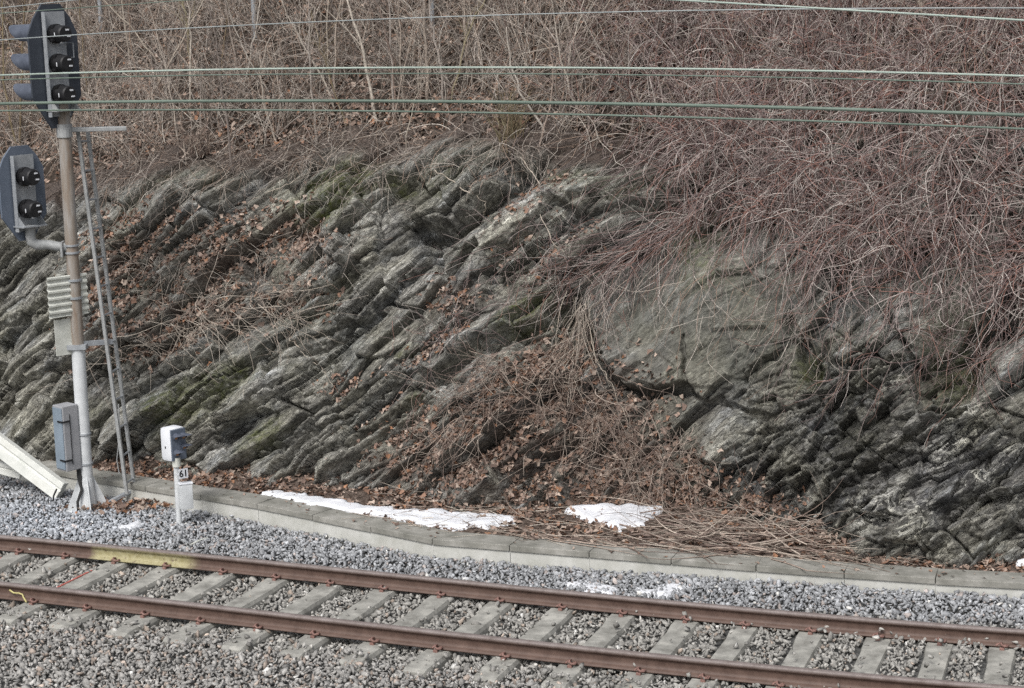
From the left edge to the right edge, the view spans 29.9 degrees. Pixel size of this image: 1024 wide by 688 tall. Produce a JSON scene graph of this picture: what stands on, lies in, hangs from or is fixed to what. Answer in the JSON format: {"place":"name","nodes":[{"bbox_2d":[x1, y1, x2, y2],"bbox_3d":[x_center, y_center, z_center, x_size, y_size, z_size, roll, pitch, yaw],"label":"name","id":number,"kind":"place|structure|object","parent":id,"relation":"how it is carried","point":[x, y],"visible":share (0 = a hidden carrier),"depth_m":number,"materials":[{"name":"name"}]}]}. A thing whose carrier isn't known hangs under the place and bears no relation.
{"place":"outdoors","nodes":[
{"label":"outdoors","id":0,"kind":"place"},
{"bbox_2d":[0,95,1023,567],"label":"rock face","id":1,"kind":"object","parent":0,"point":[948,491],"visible":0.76,"depth_m":23.21},
{"bbox_2d":[21,266,366,419],"bbox_3d":[-3.904,-0.054,24.574,4.380,2.032,1.726,0,11,8],"label":"branch heap","id":2,"kind":"object","parent":1,"relation":"on","point":[203,319],"visible":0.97,"depth_m":24.66,"materials":[{"name":"plant"}]},
{"bbox_2d":[45,173,350,379],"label":"leaf litter","id":3,"kind":"object","parent":1,"relation":"on","point":[145,247],"visible":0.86,"depth_m":25.27,"materials":[{"name":"plant"}]},
{"bbox_2d":[201,0,233,170],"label":"sapling","id":4,"kind":"object","parent":1,"relation":"on","point":[221,84],"visible":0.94,"depth_m":25.62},
{"bbox_2d":[54,119,419,359],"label":"ledge twigs","id":5,"kind":"object","parent":1,"relation":"on","point":[291,277],"visible":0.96,"depth_m":24.84,"materials":[{"name":"plant"}]},
{"bbox_2d":[54,96,579,239],"bbox_3d":[-2.785,-2.221,25.069,8.145,2.032,1.648,4,12,28],"label":"crest fringe","id":6,"kind":"object","parent":1,"relation":"attached to","point":[337,151],"visible":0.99,"depth_m":25.05,"materials":[{"name":"plant"}]},
{"bbox_2d":[312,164,624,493],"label":"leaf litter","id":7,"kind":"object","parent":1,"relation":"on","point":[440,347],"visible":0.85,"depth_m":23.24,"materials":[{"name":"plant"}]},
{"bbox_2d":[372,160,649,437],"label":"ledge twigs","id":8,"kind":"object","parent":1,"relation":"on","point":[528,296],"visible":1,"depth_m":22.86,"materials":[{"name":"plant"}]},
{"bbox_2d":[484,78,548,152],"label":"reed tuft","id":9,"kind":"object","parent":1,"relation":"on","point":[511,127],"visible":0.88,"depth_m":23.86,"materials":[{"name":"plant"}]},
{"bbox_2d":[464,28,601,122],"bbox_3d":[0.277,-3.328,23.793,1.712,1.232,1.992,-2,11,0],"label":"shrub","id":10,"kind":"object","parent":1,"relation":"on","point":[536,88],"visible":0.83,"depth_m":23.89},
{"bbox_2d":[532,0,584,149],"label":"sapling","id":11,"kind":"object","parent":1,"relation":"on","point":[553,70],"visible":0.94,"depth_m":23.44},
{"bbox_2d":[502,121,764,384],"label":"trailing brambles","id":12,"kind":"object","parent":1,"relation":"hanging from","point":[659,237],"visible":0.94,"depth_m":23.05,"materials":[{"name":"plant"}]},
{"bbox_2d":[606,49,758,139],"bbox_3d":[2.154,-3.077,23.904,1.702,1.142,1.241,3,12,25],"label":"shrub","id":13,"kind":"object","parent":1,"relation":"on","point":[685,100],"visible":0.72,"depth_m":23.75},
{"bbox_2d":[534,218,852,411],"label":"drooping vines","id":14,"kind":"object","parent":1,"relation":"hanging from","point":[695,296],"visible":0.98,"depth_m":22.40,"materials":[{"name":"plant"}]},
{"bbox_2d":[734,259,1018,444],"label":"drooping vines","id":15,"kind":"object","parent":1,"relation":"hanging from","point":[947,354],"visible":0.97,"depth_m":20.72,"materials":[{"name":"plant"}]},
{"bbox_2d":[0,0,1023,196],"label":"hillside","id":16,"kind":"structure","parent":0,"point":[47,169],"depth_m":26.09,"materials":[{"name":"plant"}]},
{"bbox_2d":[0,66,34,141],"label":"shrub","id":17,"kind":"object","parent":16,"relation":"on","point":[15,118],"visible":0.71,"depth_m":29.70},
{"bbox_2d":[8,16,147,114],"bbox_3d":[-6.516,-4.295,29.189,1.623,1.720,2.815,1,11,12],"label":"shrub","id":18,"kind":"object","parent":16,"relation":"on","point":[87,95],"visible":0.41,"depth_m":29.23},
{"bbox_2d":[81,0,173,50],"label":"shrub","id":19,"kind":"object","parent":16,"relation":"on","point":[128,22],"visible":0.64,"depth_m":30.17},
{"bbox_2d":[73,0,197,84],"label":"shrub","id":20,"kind":"object","parent":16,"relation":"on","point":[97,15],"visible":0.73,"depth_m":29.70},
{"bbox_2d":[114,32,185,113],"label":"shrub","id":21,"kind":"object","parent":16,"relation":"on","point":[154,77],"visible":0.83,"depth_m":27.52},
{"bbox_2d":[107,0,214,59],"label":"shrub","id":22,"kind":"object","parent":16,"relation":"on","point":[174,23],"visible":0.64,"depth_m":28.52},
{"bbox_2d":[131,0,235,56],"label":"shrub","id":23,"kind":"object","parent":16,"relation":"on","point":[174,35],"visible":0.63,"depth_m":28.18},
{"bbox_2d":[152,115,225,166],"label":"rusty bush","id":24,"kind":"object","parent":16,"relation":"on","point":[201,143],"visible":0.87,"depth_m":26.26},
{"bbox_2d":[152,43,250,127],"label":"shrub","id":25,"kind":"object","parent":16,"relation":"on","point":[202,106],"visible":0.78,"depth_m":26.45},
{"bbox_2d":[168,31,309,126],"bbox_3d":[-3.879,-3.687,26.668,2.176,1.316,1.769,7,13,38],"label":"shrub","id":26,"kind":"object","parent":16,"relation":"on","point":[267,61],"visible":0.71,"depth_m":26.51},
{"bbox_2d":[188,0,312,82],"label":"shrub","id":27,"kind":"object","parent":16,"relation":"on","point":[280,54],"visible":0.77,"depth_m":26.83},
{"bbox_2d":[220,24,294,141],"bbox_3d":[-3.380,-3.429,25.650,0.940,1.664,0.719,4,12,27],"label":"sapling","id":28,"kind":"object","parent":16,"relation":"on","point":[260,71],"visible":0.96,"depth_m":25.70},
{"bbox_2d":[210,49,345,138],"bbox_3d":[-3.179,-3.143,26.012,1.938,1.698,1.403,-2,11,0],"label":"shrub","id":29,"kind":"object","parent":16,"relation":"on","point":[287,126],"visible":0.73,"depth_m":26.01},
{"bbox_2d":[220,15,346,122],"bbox_3d":[-2.981,-3.739,26.147,2.058,1.574,1.518,6,13,34],"label":"shrub","id":30,"kind":"object","parent":16,"relation":"on","point":[291,103],"visible":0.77,"depth_m":26.15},
{"bbox_2d":[266,0,334,108],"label":"sapling","id":31,"kind":"object","parent":16,"relation":"on","point":[304,48],"visible":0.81,"depth_m":25.71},
{"bbox_2d":[290,0,352,143],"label":"sapling","id":32,"kind":"object","parent":16,"relation":"on","point":[309,12],"visible":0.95,"depth_m":25.36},
{"bbox_2d":[325,0,380,120],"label":"sapling","id":33,"kind":"object","parent":16,"relation":"on","point":[364,60],"visible":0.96,"depth_m":25.20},
{"bbox_2d":[346,10,462,84],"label":"shrub","id":34,"kind":"object","parent":16,"relation":"on","point":[408,65],"visible":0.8,"depth_m":25.60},
{"bbox_2d":[423,0,459,99],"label":"sapling","id":35,"kind":"object","parent":16,"relation":"on","point":[426,47],"visible":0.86,"depth_m":25.17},
{"bbox_2d":[426,0,558,68],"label":"shrub","id":36,"kind":"object","parent":16,"relation":"on","point":[498,22],"visible":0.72,"depth_m":25.32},
{"bbox_2d":[437,0,570,80],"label":"shrub","id":37,"kind":"object","parent":16,"relation":"on","point":[471,54],"visible":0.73,"depth_m":25.15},
{"bbox_2d":[477,2,544,131],"bbox_3d":[-0.029,-3.356,23.528,0.922,1.752,0.628,-2,11,0],"label":"sapling","id":38,"kind":"object","parent":16,"relation":"on","point":[523,98],"visible":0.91,"depth_m":23.53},
{"bbox_2d":[0,0,1023,190],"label":"undergrowth","id":39,"kind":"object","parent":16,"relation":"on","point":[254,61],"visible":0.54,"depth_m":26.35,"materials":[{"name":"plant"}]},
{"bbox_2d":[0,0,1023,229],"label":"fallen shoots","id":40,"kind":"object","parent":16,"relation":"on","point":[329,127],"visible":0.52,"depth_m":25.63,"materials":[{"name":"plant"}]},
{"bbox_2d":[478,0,583,97],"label":"shrub","id":41,"kind":"object","parent":16,"relation":"on","point":[538,57],"visible":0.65,"depth_m":24.89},
{"bbox_2d":[499,0,619,79],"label":"shrub","id":42,"kind":"object","parent":16,"relation":"on","point":[569,34],"visible":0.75,"depth_m":24.55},
{"bbox_2d":[504,0,621,169],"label":"shrub","id":43,"kind":"object","parent":16,"relation":"on","point":[563,80],"visible":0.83,"depth_m":23.76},
{"bbox_2d":[515,15,634,123],"bbox_3d":[0.799,-3.357,23.629,1.376,1.341,1.460,-11,14,-41],"label":"shrub","id":44,"kind":"object","parent":16,"relation":"on","point":[570,89],"visible":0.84,"depth_m":23.81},
{"bbox_2d":[546,0,678,73],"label":"shrub","id":45,"kind":"object","parent":16,"relation":"on","point":[611,34],"visible":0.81,"depth_m":24.29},
{"bbox_2d":[550,4,763,129],"bbox_3d":[1.556,-3.476,23.767,2.601,1.646,2.448,-12,15,-43],"label":"shrub","id":46,"kind":"object","parent":16,"relation":"on","point":[628,82],"visible":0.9,"depth_m":23.87,"materials":[{"name":"plant"}]},
{"bbox_2d":[605,0,721,84],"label":"shrub","id":47,"kind":"object","parent":16,"relation":"on","point":[683,62],"visible":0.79,"depth_m":24.38,"materials":[{"name":"plant"}]},
{"bbox_2d":[691,0,756,75],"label":"shrub","id":48,"kind":"object","parent":16,"relation":"on","point":[722,36],"visible":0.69,"depth_m":24.47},
{"bbox_2d":[512,0,1023,411],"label":"hanging brambles","id":49,"kind":"object","parent":16,"relation":"hanging from","point":[893,185],"visible":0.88,"depth_m":22.07,"materials":[{"name":"plant"}]},
{"bbox_2d":[721,0,865,76],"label":"shrub","id":50,"kind":"object","parent":16,"relation":"on","point":[803,36],"visible":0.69,"depth_m":23.67,"materials":[{"name":"plant"}]},
{"bbox_2d":[727,0,941,62],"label":"shrub","id":51,"kind":"object","parent":16,"relation":"on","point":[859,1],"visible":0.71,"depth_m":23.32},
{"bbox_2d":[815,0,892,60],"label":"shrub","id":52,"kind":"object","parent":16,"relation":"on","point":[849,34],"visible":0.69,"depth_m":23.30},
{"bbox_2d":[878,0,981,61],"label":"shrub","id":53,"kind":"object","parent":16,"relation":"on","point":[925,30],"visible":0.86,"depth_m":22.18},
{"bbox_2d":[948,0,1023,62],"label":"shrub","id":54,"kind":"object","parent":16,"relation":"on","point":[1017,37],"visible":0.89,"depth_m":21.70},
{"bbox_2d":[0,474,1023,687],"bbox_3d":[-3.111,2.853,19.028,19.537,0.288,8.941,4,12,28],"label":"ballast","id":55,"kind":"structure","parent":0,"point":[336,550],"depth_m":19.15,"materials":[{"name":"gravel"}]},
{"bbox_2d":[0,548,43,572],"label":"sleeper","id":56,"kind":"object","parent":55,"relation":"on","point":[15,557],"visible":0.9,"depth_m":21.72,"materials":[{"name":"concrete"}]},
{"bbox_2d":[0,432,67,497],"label":"fallen post","id":57,"kind":"object","parent":55,"relation":"on","point":[31,468],"visible":1,"depth_m":24.45,"materials":[{"name":"white paint"}]},
{"bbox_2d":[0,552,84,601],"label":"sleeper","id":58,"kind":"object","parent":55,"relation":"on","point":[57,565],"visible":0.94,"depth_m":21.32,"materials":[{"name":"concrete"}]},
{"bbox_2d":[0,4,135,516],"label":"signal mast","id":59,"kind":"object","parent":55,"relation":"on","point":[23,210],"visible":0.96,"depth_m":23.27,"materials":[{"name":"metal"}]},
{"bbox_2d":[0,557,136,627],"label":"sleeper","id":60,"kind":"object","parent":55,"relation":"on","point":[100,574],"visible":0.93,"depth_m":20.75,"materials":[{"name":"concrete"}]},
{"bbox_2d":[56,495,173,514],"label":"leaf litter","id":61,"kind":"object","parent":55,"relation":"on","point":[139,505],"visible":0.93,"depth_m":23.80,"materials":[{"name":"plant"}]},
{"bbox_2d":[48,562,189,636],"bbox_3d":[-4.093,2.674,20.473,0.300,0.280,2.540,3,11,22],"label":"sleeper","id":62,"kind":"object","parent":55,"relation":"on","point":[150,578],"visible":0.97,"depth_m":20.45,"materials":[{"name":"concrete"}]},
{"bbox_2d":[60,476,258,522],"bbox_3d":[-4.493,2.033,24.233,3.672,0.440,0.342,5,13,34],"label":"cable trough","id":63,"kind":"object","parent":55,"relation":"on","point":[240,512],"visible":0.13,"depth_m":23.70,"materials":[{"name":"concrete"}]},
{"bbox_2d":[94,472,162,490],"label":"trough lid","id":64,"kind":"object","parent":63,"relation":"on","point":[140,483],"visible":0.7,"depth_m":24.36,"materials":[{"name":"concrete"}]},
{"bbox_2d":[145,480,218,499],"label":"trough lid","id":65,"kind":"object","parent":63,"relation":"on","point":[161,487],"visible":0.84,"depth_m":23.90,"materials":[{"name":"concrete"}]},
{"bbox_2d":[201,488,275,508],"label":"trough lid","id":66,"kind":"object","parent":63,"relation":"on","point":[238,498],"visible":0.93,"depth_m":23.37,"materials":[{"name":"concrete"}]},
{"bbox_2d":[105,568,243,642],"bbox_3d":[-3.439,2.704,20.203,0.300,0.280,2.540,3,12,23],"label":"sleeper","id":67,"kind":"object","parent":55,"relation":"on","point":[213,581],"visible":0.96,"depth_m":20.19,"materials":[{"name":"concrete"}]},
{"bbox_2d":[160,425,193,525],"bbox_3d":[-3.974,1.608,22.953,0.384,1.254,0.236,8,14,42],"label":"dwarf signal","id":68,"kind":"object","parent":55,"relation":"on","point":[174,445],"visible":0.99,"depth_m":22.87,"materials":[{"name":"white paint"}]},
{"bbox_2d":[162,573,300,649],"bbox_3d":[-2.831,2.734,19.949,0.300,0.280,2.540,3,12,23],"label":"sleeper","id":69,"kind":"object","parent":55,"relation":"on","point":[260,591],"visible":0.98,"depth_m":19.95,"materials":[{"name":"concrete"}]},
{"bbox_2d":[221,579,349,655],"bbox_3d":[-2.225,2.763,19.694,0.300,0.280,2.540,3,12,23],"label":"sleeper","id":70,"kind":"object","parent":55,"relation":"on","point":[316,597],"visible":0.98,"depth_m":19.71,"materials":[{"name":"concrete"}]},
{"bbox_2d":[277,585,407,663],"bbox_3d":[-1.640,2.792,19.447,0.300,0.280,2.540,3,11,22],"label":"sleeper","id":71,"kind":"object","parent":55,"relation":"on","point":[377,598],"visible":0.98,"depth_m":19.45,"materials":[{"name":"concrete"}]},
{"bbox_2d":[258,509,510,564],"bbox_3d":[-1.502,2.335,22.139,3.642,0.440,0.499,5,13,34],"label":"cable trough","id":72,"kind":"object","parent":55,"relation":"on","point":[354,536],"visible":0.21,"depth_m":21.89,"materials":[{"name":"concrete"}]},
{"bbox_2d":[257,498,331,519],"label":"trough lid","id":73,"kind":"object","parent":72,"relation":"on","point":[279,505],"visible":0.94,"depth_m":22.83,"materials":[{"name":"concrete"}]},
{"bbox_2d":[313,509,388,531],"bbox_3d":[-1.868,2.050,22.338,0.912,0.069,0.350,7,13,38],"label":"trough lid","id":74,"kind":"object","parent":72,"relation":"on","point":[334,516],"visible":0.89,"depth_m":22.27,"materials":[{"name":"concrete"}]},
{"bbox_2d":[371,520,448,543],"bbox_3d":[-1.145,2.129,21.775,0.912,0.070,0.350,7,13,38],"label":"trough lid","id":75,"kind":"object","parent":72,"relation":"on","point":[417,533],"visible":0.97,"depth_m":21.70,"materials":[{"name":"concrete"}]},
{"bbox_2d":[433,531,519,550],"bbox_3d":[-0.395,2.189,21.354,0.912,0.068,0.350,2,11,21],"label":"trough lid","id":76,"kind":"object","parent":72,"relation":"on","point":[491,542],"visible":0.93,"depth_m":21.27,"materials":[{"name":"concrete"}]},
{"bbox_2d":[337,591,461,671],"bbox_3d":[-1.036,2.821,19.194,0.300,0.280,2.540,3,12,23],"label":"sleeper","id":77,"kind":"object","parent":55,"relation":"on","point":[439,603],"visible":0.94,"depth_m":19.20,"materials":[{"name":"concrete"}]},
{"bbox_2d":[401,597,518,680],"bbox_3d":[-0.419,2.851,18.937,0.300,0.280,2.540,3,12,23],"label":"sleeper","id":78,"kind":"object","parent":55,"relation":"on","point":[484,619],"visible":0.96,"depth_m":18.85,"materials":[{"name":"concrete"}]},
{"bbox_2d":[0,535,1023,648],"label":"rail","id":79,"kind":"object","parent":55,"relation":"on","point":[756,617],"visible":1,"depth_m":19.52,"materials":[{"name":"metal"}]},
{"bbox_2d":[0,581,1023,687],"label":"rail","id":80,"kind":"object","parent":55,"relation":"on","point":[695,667],"visible":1,"depth_m":18.13,"materials":[{"name":"brown metal"}]},
{"bbox_2d":[471,603,582,687],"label":"sleeper","id":81,"kind":"object","parent":55,"relation":"on","point":[543,629],"visible":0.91,"depth_m":18.63,"materials":[{"name":"concrete"}]},
{"bbox_2d":[541,609,642,687],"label":"sleeper","id":82,"kind":"object","parent":55,"relation":"on","point":[605,635],"visible":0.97,"depth_m":18.45,"materials":[{"name":"concrete"}]},
{"bbox_2d":[614,615,702,687],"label":"sleeper","id":83,"kind":"object","parent":55,"relation":"on","point":[676,631],"visible":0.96,"depth_m":18.27,"materials":[{"name":"concrete"}]},
{"bbox_2d":[510,551,844,587],"bbox_3d":[1.755,2.531,20.574,3.673,0.440,0.322,2,11,21],"label":"cable trough","id":84,"kind":"object","parent":55,"relation":"on","point":[544,560],"visible":0.2,"depth_m":20.51,"materials":[{"name":"concrete"}]},
{"bbox_2d":[510,537,598,557],"bbox_3d":[0.463,2.225,21.026,0.912,0.068,0.350,2,11,21],"label":"trough lid","id":85,"kind":"object","parent":84,"relation":"on","point":[541,546],"visible":0.91,"depth_m":20.93,"materials":[{"name":"concrete"}]},
{"bbox_2d":[589,543,678,564],"bbox_3d":[1.322,2.260,20.696,0.912,0.068,0.350,2,11,21],"label":"trough lid","id":86,"kind":"object","parent":84,"relation":"on","point":[601,553],"visible":0.92,"depth_m":20.60,"materials":[{"name":"concrete"}]},
{"bbox_2d":[672,551,761,571],"bbox_3d":[2.179,2.296,20.363,0.912,0.068,0.350,2,11,21],"label":"trough lid","id":87,"kind":"object","parent":84,"relation":"on","point":[745,564],"visible":0.94,"depth_m":20.27,"materials":[{"name":"concrete"}]},
{"bbox_2d":[756,557,848,577],"bbox_3d":[3.037,2.329,20.047,0.912,0.070,0.350,2,11,19],"label":"trough lid","id":88,"kind":"object","parent":84,"relation":"on","point":[767,564],"visible":0.91,"depth_m":19.97,"materials":[{"name":"concrete"}]},
{"bbox_2d":[685,621,759,687],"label":"sleeper","id":89,"kind":"object","parent":55,"relation":"on","point":[740,635],"visible":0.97,"depth_m":18.14,"materials":[{"name":"concrete"}]},
{"bbox_2d":[765,626,827,687],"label":"sleeper","id":90,"kind":"object","parent":55,"relation":"on","point":[804,649],"visible":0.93,"depth_m":18.04,"materials":[{"name":"concrete"}]},
{"bbox_2d":[849,632,890,687],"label":"sleeper","id":91,"kind":"object","parent":55,"relation":"on","point":[874,652],"visible":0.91,"depth_m":17.86,"materials":[{"name":"concrete"}]},
{"bbox_2d":[845,578,1023,599],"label":"cable trough","id":92,"kind":"object","parent":55,"relation":"on","point":[896,586],"visible":0.13,"depth_m":19.51,"materials":[{"name":"concrete"}]},
{"bbox_2d":[845,562,937,583],"bbox_3d":[3.904,2.357,19.757,0.912,0.071,0.350,2,11,18],"label":"trough lid","id":93,"kind":"object","parent":92,"relation":"on","point":[911,574],"visible":0.95,"depth_m":19.67,"materials":[{"name":"concrete"}]},
{"bbox_2d":[936,569,1023,588],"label":"trough lid","id":94,"kind":"object","parent":92,"relation":"on","point":[991,579],"visible":0.97,"depth_m":19.41,"materials":[{"name":"concrete"}]},
{"bbox_2d":[917,637,953,679],"bbox_3d":[3.785,3.025,17.335,0.300,0.280,2.540,2,11,18],"label":"sleeper","id":95,"kind":"object","parent":55,"relation":"on","point":[933,668],"visible":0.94,"depth_m":17.67,"materials":[{"name":"concrete"}]},
{"bbox_2d":[983,642,1016,684],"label":"sleeper","id":96,"kind":"object","parent":55,"relation":"on","point":[1004,654],"visible":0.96,"depth_m":17.52,"materials":[{"name":"concrete"}]},
{"bbox_2d":[0,99,1023,116],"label":"overhead wire","id":97,"kind":"object","parent":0,"point":[552,102],"visible":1,"depth_m":12.24,"materials":[{"name":"metal"}]},
{"bbox_2d":[0,66,1023,76],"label":"overhead wire","id":98,"kind":"object","parent":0,"point":[891,72],"visible":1,"depth_m":16.61,"materials":[{"name":"metal"}]},
{"bbox_2d":[0,109,1023,129],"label":"overhead wire","id":99,"kind":"object","parent":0,"point":[938,125],"visible":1,"depth_m":12.47,"materials":[{"name":"metal"}]},
{"bbox_2d":[0,73,1023,84],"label":"overhead wire","id":100,"kind":"object","parent":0,"point":[532,74],"visible":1,"depth_m":16.98,"materials":[{"name":"metal"}]},
{"bbox_2d":[0,7,1023,40],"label":"overhead wire","id":101,"kind":"object","parent":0,"point":[543,13],"visible":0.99,"depth_m":16.60,"materials":[{"name":"metal"}]},
{"bbox_2d":[92,457,1023,572],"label":"soil strip","id":102,"kind":"object","parent":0,"point":[359,498],"visible":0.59,"depth_m":21.96,"materials":[{"name":"soil"}]},
{"bbox_2d":[260,490,515,530],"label":"snow","id":103,"kind":"structure","parent":102,"relation":"on","point":[455,522],"depth_m":22.29,"materials":[{"name":"snow"}]},
{"bbox_2d":[386,312,572,499],"bbox_3d":[-0.257,0.698,22.590,2.515,2.140,1.482,-4,11,-10],"label":"twig heap","id":104,"kind":"object","parent":102,"relation":"on","point":[499,370],"visible":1,"depth_m":22.49,"materials":[{"name":"plant"}]},
{"bbox_2d":[92,455,1023,572],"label":"leaf litter","id":105,"kind":"object","parent":102,"relation":"on","point":[231,477],"visible":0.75,"depth_m":22.24,"materials":[{"name":"plant"}]},
{"bbox_2d":[385,318,815,524],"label":"leaf litter","id":106,"kind":"object","parent":102,"relation":"on","point":[578,473],"visible":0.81,"depth_m":22.59,"materials":[{"name":"plant"}]},
{"bbox_2d":[463,317,739,517],"bbox_3d":[1.209,1.180,22.325,3.309,2.909,1.426,3,12,23],"label":"twig heap","id":107,"kind":"object","parent":102,"relation":"on","point":[621,433],"visible":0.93,"depth_m":22.47,"materials":[{"name":"plant"}]},
{"bbox_2d":[518,292,613,398],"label":"root clump","id":108,"kind":"object","parent":107,"relation":"on","point":[578,316],"visible":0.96,"depth_m":22.82,"materials":[{"name":"plant"}]},
{"bbox_2d":[564,503,662,532],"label":"snow","id":109,"kind":"structure","parent":102,"relation":"on","point":[590,512],"depth_m":21.99,"materials":[{"name":"snow"}]},
{"bbox_2d":[344,450,932,573],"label":"fallen branches","id":110,"kind":"object","parent":102,"relation":"on","point":[709,530],"depth_m":20.91,"materials":[{"name":"plant"}]},
{"bbox_2d":[670,0,1023,20],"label":"overhead wire","id":111,"kind":"object","parent":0,"point":[942,15],"visible":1,"depth_m":11.51,"materials":[{"name":"metal"}]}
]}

